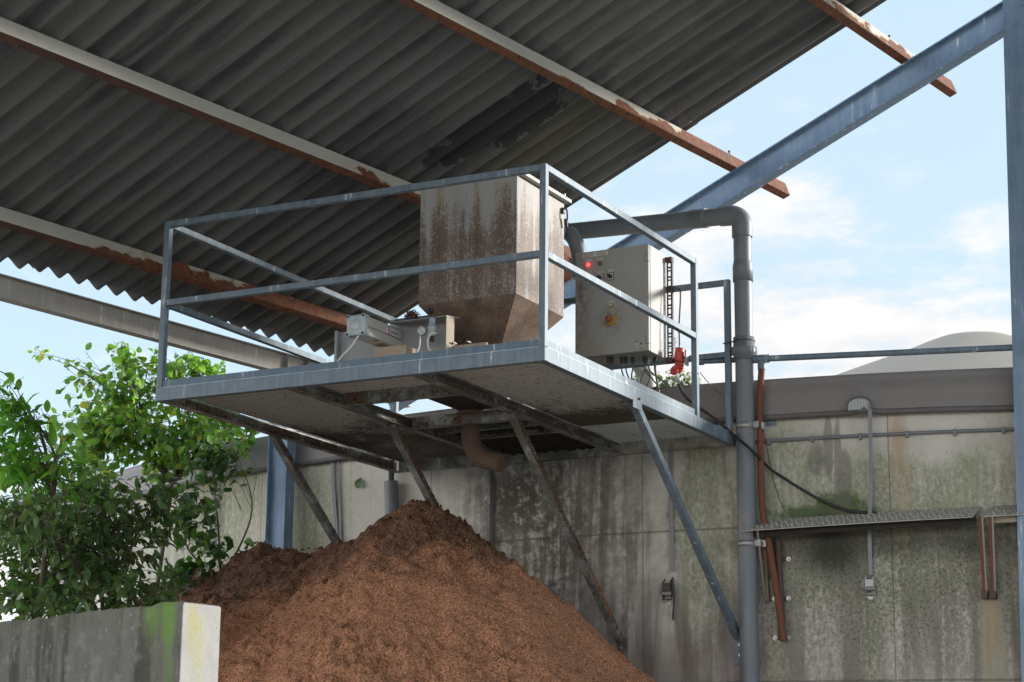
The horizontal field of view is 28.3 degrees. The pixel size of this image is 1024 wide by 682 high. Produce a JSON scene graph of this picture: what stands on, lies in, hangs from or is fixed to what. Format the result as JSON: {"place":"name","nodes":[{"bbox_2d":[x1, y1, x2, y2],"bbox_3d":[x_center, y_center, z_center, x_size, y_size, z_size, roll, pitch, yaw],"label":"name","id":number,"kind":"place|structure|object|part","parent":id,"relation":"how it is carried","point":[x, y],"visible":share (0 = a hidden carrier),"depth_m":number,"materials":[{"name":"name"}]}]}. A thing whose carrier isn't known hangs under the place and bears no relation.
{"place":"outdoors","nodes":[
{"label":"outdoors","id":0,"kind":"place"},
{"bbox_2d":[244,538,254,546],"bbox_3d":[-2.029,1.560,15.707,0.089,0.084,0.056,0,-13,3],"label":"dark leaf","id":1,"kind":"object","parent":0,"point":[249,540],"visible":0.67,"depth_m":15.71,"materials":[{"name":"green plant"}]},
{"bbox_2d":[0,0,1011,621],"label":"sky","id":2,"kind":"structure","parent":0,"point":[894,234],"materials":[{"name":"blue"}]},
{"label":"ground","id":3,"kind":"structure","parent":0,"visible":0},
{"bbox_2d":[0,371,93,614],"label":"elder shrub","id":4,"kind":"object","parent":3,"relation":"on","point":[26,472],"visible":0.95,"depth_m":12.53,"materials":[{"name":"green plant"}]},
{"bbox_2d":[0,443,219,620],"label":"dark shrub","id":5,"kind":"object","parent":3,"relation":"on","point":[30,528],"visible":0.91,"depth_m":12.82,"materials":[{"name":"green plant"}]},
{"bbox_2d":[0,601,220,681],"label":"bunker wall","id":6,"kind":"structure","parent":3,"relation":"on","point":[169,641],"depth_m":7.75,"materials":[{"name":"concrete"}]},
{"bbox_2d":[27,341,259,586],"bbox_3d":[-2.917,2.604,15.769,1.915,5.417,1.321,0,-13,2],"label":"hazel shrub","id":7,"kind":"object","parent":3,"relation":"on","point":[106,432],"visible":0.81,"depth_m":16.15,"materials":[{"name":"green plant"}]},
{"bbox_2d":[138,499,655,681],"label":"manure heap","id":8,"kind":"object","parent":3,"relation":"on","point":[412,590],"visible":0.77,"depth_m":12.29,"materials":[{"name":"brown soil"}]},
{"bbox_2d":[0,0,1023,681],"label":"open shed","id":9,"kind":"structure","parent":3,"relation":"on","point":[128,128],"depth_m":13.63,"materials":[{"name":"paint"}]},
{"bbox_2d":[20,331,1021,681],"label":"slurry tank","id":10,"kind":"object","parent":3,"relation":"on","point":[926,613],"visible":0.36,"depth_m":13.76,"materials":[{"name":"concrete"}]},
{"bbox_2d":[217,481,218,546],"bbox_3d":[-2.382,1.418,16.476,0.013,0.596,0.029,13,-18,-42],"label":"tension strap","id":11,"kind":"object","parent":10,"relation":"attached to","point":[218,515],"visible":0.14,"depth_m":16.47,"materials":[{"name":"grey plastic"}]},
{"bbox_2d":[331,462,338,535],"bbox_3d":[-1.356,1.214,15.558,0.107,0.698,0.013,-10,-17,38],"label":"tension strap","id":12,"kind":"object","parent":10,"relation":"attached to","point":[334,497],"visible":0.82,"depth_m":15.57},
{"bbox_2d":[337,461,341,540],"bbox_3d":[-1.319,1.236,15.522,0.068,0.642,0.013,-10,-17,38],"label":"tension strap","id":13,"kind":"object","parent":10,"relation":"attached to","point":[339,502],"visible":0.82,"depth_m":15.53,"materials":[{"name":"grey plastic"}]},
{"bbox_2d":[354,478,361,488],"bbox_3d":[-1.163,1.076,15.425,0.062,0.087,0.030,-6,-15,27],"label":"fallen leaf","id":14,"kind":"object","parent":10,"relation":"attached to","point":[357,483],"visible":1,"depth_m":15.42,"materials":[{"name":"green plant"}]},
{"bbox_2d":[384,459,398,514],"bbox_3d":[-0.894,1.091,15.155,0.128,0.527,0.111,-6,-15,27],"label":"capped sleeve","id":15,"kind":"object","parent":10,"relation":"attached to","point":[391,492],"visible":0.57,"depth_m":15.10,"materials":[{"name":"grey plastic"}]},
{"bbox_2d":[155,163,739,663],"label":"work platform","id":16,"kind":"structure","parent":10,"relation":"attached to","point":[329,401],"depth_m":12.93,"materials":[{"name":"metal"}]},
{"bbox_2d":[334,252,570,471],"bbox_3d":[-0.304,0.017,13.157,1.956,1.603,1.034,9,-16,-32],"label":"screw press","id":17,"kind":"object","parent":16,"relation":"on","point":[365,335],"visible":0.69,"depth_m":12.92,"materials":[{"name":"metal"}]},
{"bbox_2d":[404,309,420,319],"bbox_3d":[-0.635,-0.172,12.919,0.100,0.065,0.115,11,-17,-36],"label":"manure lump","id":18,"kind":"object","parent":17,"relation":"on","point":[413,314],"visible":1,"depth_m":12.90,"materials":[{"name":"brown soil"}]},
{"bbox_2d":[418,174,571,344],"bbox_3d":[-0.115,-0.426,13.354,0.786,1.223,0.725,-6,-15,27],"label":"feed hopper","id":19,"kind":"object","parent":17,"relation":"on","point":[494,304],"visible":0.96,"depth_m":13.08,"materials":[{"name":"paint"}]},
{"bbox_2d":[564,223,586,279],"bbox_3d":[0.155,-0.795,14.351,0.293,0.476,1.262,-6,-15,27],"label":"overflow pipe","id":20,"kind":"object","parent":19,"relation":"attached to","point":[573,239],"visible":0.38,"depth_m":14.77,"materials":[{"name":"grey plastic"}]},
{"bbox_2d":[575,244,674,392],"bbox_3d":[0.767,-0.087,14.170,0.652,1.087,0.371,-6,-15,27],"label":"control cabinet","id":21,"kind":"object","parent":16,"relation":"attached to","point":[610,330],"visible":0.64,"depth_m":14.09,"materials":[{"name":"metal"}]},
{"bbox_3d":[0.688,-0.278,14.083,0.562,0.756,0.068,-6,-15,27],"label":"door","id":22,"kind":"part","parent":21,"relation":"part of","materials":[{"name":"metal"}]},
{"bbox_2d":[670,288,688,382],"bbox_3d":[1.165,-0.053,14.110,0.118,0.692,0.086,-10,-17,37],"label":"plug connector","id":23,"kind":"object","parent":16,"relation":"attached to","point":[680,363],"visible":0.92,"depth_m":14.05,"materials":[{"name":"red plastic"}]},
{"bbox_2d":[677,383,876,513],"bbox_3d":[1.783,0.719,13.766,1.321,0.944,0.203,-1,-13,7],"label":"power cable","id":24,"kind":"object","parent":23,"relation":"hanging from","point":[765,463],"visible":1,"depth_m":13.74,"materials":[{"name":"black rubber"}]},
{"bbox_2d":[699,344,1011,369],"bbox_3d":[2.303,0.107,13.756,2.221,0.117,0.099,-3,-14,16],"label":"guard pipe","id":25,"kind":"object","parent":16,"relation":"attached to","point":[761,360],"visible":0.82,"depth_m":13.71,"materials":[{"name":"metal"}]},
{"bbox_2d":[490,471,493,543],"bbox_3d":[-0.146,1.203,14.694,0.032,0.538,0.005,-6,-15,27],"label":"tension strap","id":26,"kind":"object","parent":10,"relation":"attached to","point":[491,501],"visible":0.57,"depth_m":14.70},
{"bbox_2d":[633,366,655,387],"bbox_3d":[0.926,0.291,14.382,0.236,0.479,0.124,-6,-15,27],"label":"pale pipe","id":27,"kind":"object","parent":10,"relation":"attached to","point":[638,371],"visible":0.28,"depth_m":14.33,"materials":[{"name":"plastic"}]},
{"bbox_2d":[658,451,674,619],"bbox_3d":[1.060,1.315,13.985,0.127,1.208,0.066,-6,-15,27],"label":"tension strap","id":28,"kind":"object","parent":10,"relation":"attached to","point":[666,588],"visible":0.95,"depth_m":13.95,"materials":[{"name":"grey metal"}]},
{"bbox_2d":[570,205,765,681],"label":"drain pipe","id":29,"kind":"object","parent":10,"relation":"attached to","point":[744,347],"visible":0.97,"depth_m":13.88,"materials":[{"name":"grey plastic"}]},
{"bbox_2d":[756,369,785,640],"bbox_3d":[1.745,1.087,13.704,0.168,1.858,0.069,2,-13,-5],"label":"rusty pipe","id":30,"kind":"object","parent":10,"relation":"attached to","point":[764,521],"visible":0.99,"depth_m":13.69,"materials":[{"name":"brown metal"}]},
{"bbox_2d":[766,420,775,425],"bbox_3d":[1.774,0.557,13.910,0.067,0.044,0.018,-4,-14,20],"label":"anchor plate","id":31,"kind":"object","parent":10,"relation":"attached to","point":[770,422],"visible":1,"depth_m":13.91,"materials":[{"name":"metal"}]},
{"bbox_2d":[772,539,790,639],"bbox_3d":[1.801,1.664,13.610,0.135,0.673,0.063,-4,-14,19],"label":"wall bracket","id":32,"kind":"object","parent":10,"relation":"attached to","point":[779,558],"depth_m":13.62,"materials":[{"name":"brown metal"}]},
{"bbox_2d":[742,506,988,603],"bbox_3d":[2.319,1.404,13.419,1.582,0.612,0.246,-3,-14,17],"label":"plate ledge","id":33,"kind":"object","parent":10,"relation":"attached to","point":[879,520],"visible":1,"depth_m":13.41,"materials":[{"name":"galvanised steel"},{"name":"rusty brown steel"},{"name":"black dirt"}]},
{"bbox_2d":[861,403,874,599],"bbox_3d":[2.383,1.062,13.511,0.086,1.296,0.170,6,-15,-23],"label":"tension strap","id":34,"kind":"object","parent":10,"relation":"attached to","point":[868,583],"visible":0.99,"depth_m":13.53,"materials":[{"name":"metal"}]},
{"bbox_2d":[755,427,1014,444],"bbox_3d":[2.534,0.635,13.646,1.839,0.053,0.063,-3,-14,16],"label":"wall conduit","id":35,"kind":"object","parent":10,"relation":"attached to","point":[861,435],"depth_m":13.62,"materials":[{"name":"grey plastic"}]},
{"bbox_2d":[763,430,792,515],"bbox_3d":[1.806,0.893,13.795,0.201,0.608,0.024,-6,-15,27],"label":"loose wire","id":36,"kind":"object","parent":35,"relation":"hanging from","point":[772,476],"visible":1,"depth_m":13.81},
{"bbox_2d":[984,505,1023,598],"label":"plate ledge","id":37,"kind":"object","parent":10,"relation":"attached to","point":[1001,514],"visible":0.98,"depth_m":13.18,"materials":[{"name":"metal"}]},
{"bbox_2d":[630,370,701,386],"bbox_3d":[2.597,4.867,32.996,1.515,9.082,0.733,1,-13,-2],"label":"distant tree","id":38,"kind":"object","parent":3,"relation":"on","point":[686,380],"visible":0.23,"depth_m":34.00,"materials":[{"name":"green plant"}]}
]}

